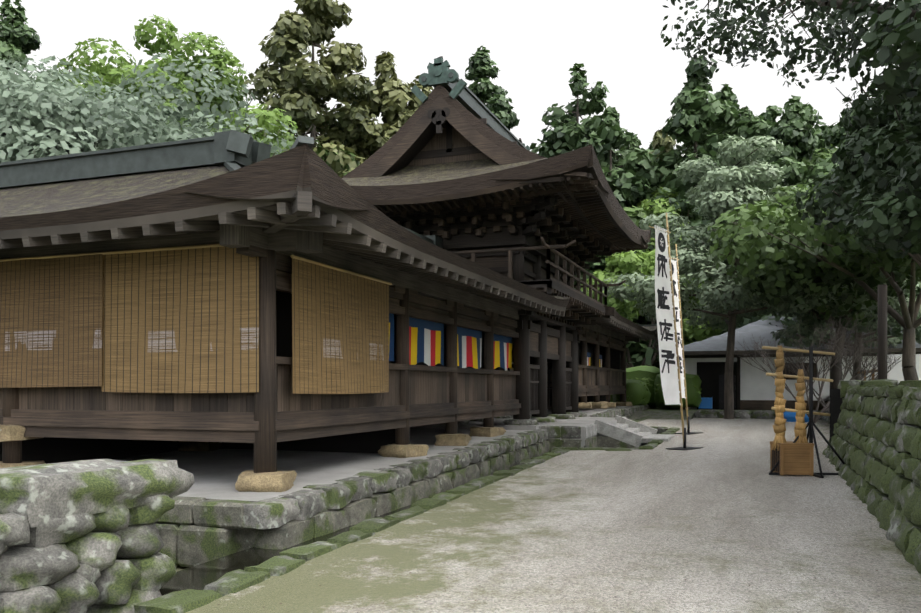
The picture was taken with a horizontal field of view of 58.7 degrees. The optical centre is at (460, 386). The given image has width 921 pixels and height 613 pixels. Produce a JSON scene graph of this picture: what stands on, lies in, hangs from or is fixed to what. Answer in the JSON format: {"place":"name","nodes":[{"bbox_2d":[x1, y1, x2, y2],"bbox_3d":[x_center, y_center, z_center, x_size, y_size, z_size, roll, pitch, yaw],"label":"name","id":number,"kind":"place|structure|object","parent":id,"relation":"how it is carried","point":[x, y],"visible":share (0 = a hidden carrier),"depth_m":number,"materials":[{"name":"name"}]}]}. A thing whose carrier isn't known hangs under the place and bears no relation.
{"place":"outdoors","nodes":[
{"label":"outdoors","id":0,"kind":"place"},
{"bbox_2d":[175,565,189,571],"bbox_3d":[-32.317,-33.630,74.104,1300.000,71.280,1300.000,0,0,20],"label":"terrain","id":1,"kind":"structure","parent":0,"point":[179,568],"depth_m":9.04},
{"bbox_2d":[0,459,194,612],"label":"boulder wall","id":2,"kind":"structure","parent":1,"relation":"on","point":[81,536],"depth_m":6.00,"materials":[{"name":"stone"}]},
{"bbox_2d":[113,405,657,566],"bbox_3d":[-8.511,1.461,32.867,32.910,1.218,41.260,0,0,20],"label":"podium","id":3,"kind":"object","parent":1,"relation":"on","point":[214,514],"visible":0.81,"depth_m":11.52,"materials":[{"name":"stone"}]},
{"bbox_2d":[0,130,570,491],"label":"temple building","id":4,"kind":"structure","parent":3,"relation":"on","point":[245,194],"depth_m":11.13,"materials":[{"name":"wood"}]},
{"bbox_2d":[0,244,601,393],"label":"hangings","id":5,"kind":"object","parent":4,"relation":"hanging from","point":[182,319],"visible":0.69,"depth_m":10.67,"materials":[{"name":"beige wicker"}]},
{"bbox_2d":[342,56,650,429],"bbox_3d":[-1.523,-3.465,24.807,13.050,9.671,13.680,0,0,20],"label":"temple gate","id":6,"kind":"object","parent":3,"relation":"on","point":[458,166],"visible":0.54,"depth_m":20.60,"materials":[{"name":"wood"}]},
{"bbox_2d":[530,288,657,408],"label":"temple building","id":7,"kind":"structure","parent":3,"relation":"on","point":[611,335],"depth_m":31.61,"materials":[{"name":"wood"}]},
{"bbox_2d":[0,0,920,422],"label":"trunks and limbs","id":8,"kind":"object","parent":1,"relation":"on","point":[838,344],"visible":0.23,"depth_m":28.18,"materials":[{"name":"brown plant"}]},
{"bbox_2d":[0,54,296,162],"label":"tree","id":9,"kind":"object","parent":8,"relation":"on","point":[61,119],"visible":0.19,"depth_m":23.78,"materials":[{"name":"green plant"}]},
{"bbox_2d":[57,15,722,345],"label":"foliage","id":10,"kind":"object","parent":8,"relation":"on","point":[640,261],"visible":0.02,"depth_m":41.20,"materials":[{"name":"green plant"}]},
{"bbox_2d":[243,0,675,177],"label":"tree","id":11,"kind":"object","parent":8,"relation":"on","point":[317,22],"visible":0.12,"depth_m":39.78,"materials":[{"name":"green plant"}]},
{"bbox_2d":[0,0,920,368],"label":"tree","id":12,"kind":"object","parent":8,"relation":"on","point":[704,118],"visible":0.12,"depth_m":53.95,"materials":[{"name":"green plant"}]},
{"bbox_2d":[128,103,920,327],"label":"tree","id":13,"kind":"object","parent":8,"relation":"on","point":[791,270],"visible":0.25,"depth_m":27.49,"materials":[{"name":"green plant"}]},
{"bbox_2d":[602,135,920,353],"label":"tree","id":14,"kind":"object","parent":8,"relation":"on","point":[743,176],"visible":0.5,"depth_m":31.93,"materials":[{"name":"green plant"}]},
{"bbox_2d":[660,0,920,258],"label":"dark foliage","id":15,"kind":"object","parent":8,"relation":"on","point":[877,172],"visible":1,"depth_m":12.21,"materials":[{"name":"green plant"}]},
{"bbox_2d":[134,415,920,612],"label":"gravel path","id":16,"kind":"structure","parent":1,"relation":"on","point":[721,521],"depth_m":8.41,"materials":[{"name":"grey gravel"}]},
{"bbox_2d":[649,213,702,449],"bbox_3d":[5.048,-1.323,19.186,0.639,5.604,1.517,0,0,42],"label":"banner","id":17,"kind":"object","parent":16,"relation":"on","point":[667,342],"visible":1,"depth_m":19.17,"materials":[{"name":"fabric"}]},
{"bbox_2d":[669,244,702,433],"bbox_3d":[6.506,-1.408,23.975,1.531,5.603,0.594,0,0,-44],"label":"banner","id":18,"kind":"object","parent":16,"relation":"on","point":[676,291],"visible":0.44,"depth_m":24.12,"materials":[{"name":"fabric"}]},
{"bbox_2d":[629,285,920,423],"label":"store house","id":19,"kind":"structure","parent":16,"relation":"on","point":[754,388],"depth_m":37.05,"materials":[{"name":"paint"}]},
{"bbox_2d":[762,345,844,477],"bbox_3d":[6.077,0.417,14.343,1.334,2.270,0.909,0,0,37],"label":"rope stand","id":20,"kind":"object","parent":16,"relation":"on","point":[795,456],"visible":1,"depth_m":14.32,"materials":[{"name":"wood"}]},
{"bbox_2d":[612,373,701,402],"bbox_3d":[8.645,0.041,39.379,6.470,2.019,5.642,0,0,20],"label":"hedge foliage","id":21,"kind":"object","parent":1,"relation":"on","point":[644,379],"visible":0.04,"depth_m":37.56,"materials":[{"name":"green plant"}]},
{"bbox_2d":[822,379,920,573],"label":"wall","id":22,"kind":"structure","parent":1,"relation":"on","point":[874,440],"depth_m":10.70,"materials":[{"name":"stone"}]},
{"bbox_2d":[0,0,920,160],"label":"sky","id":23,"kind":"structure","parent":0,"point":[533,44],"materials":[{"name":"white"}]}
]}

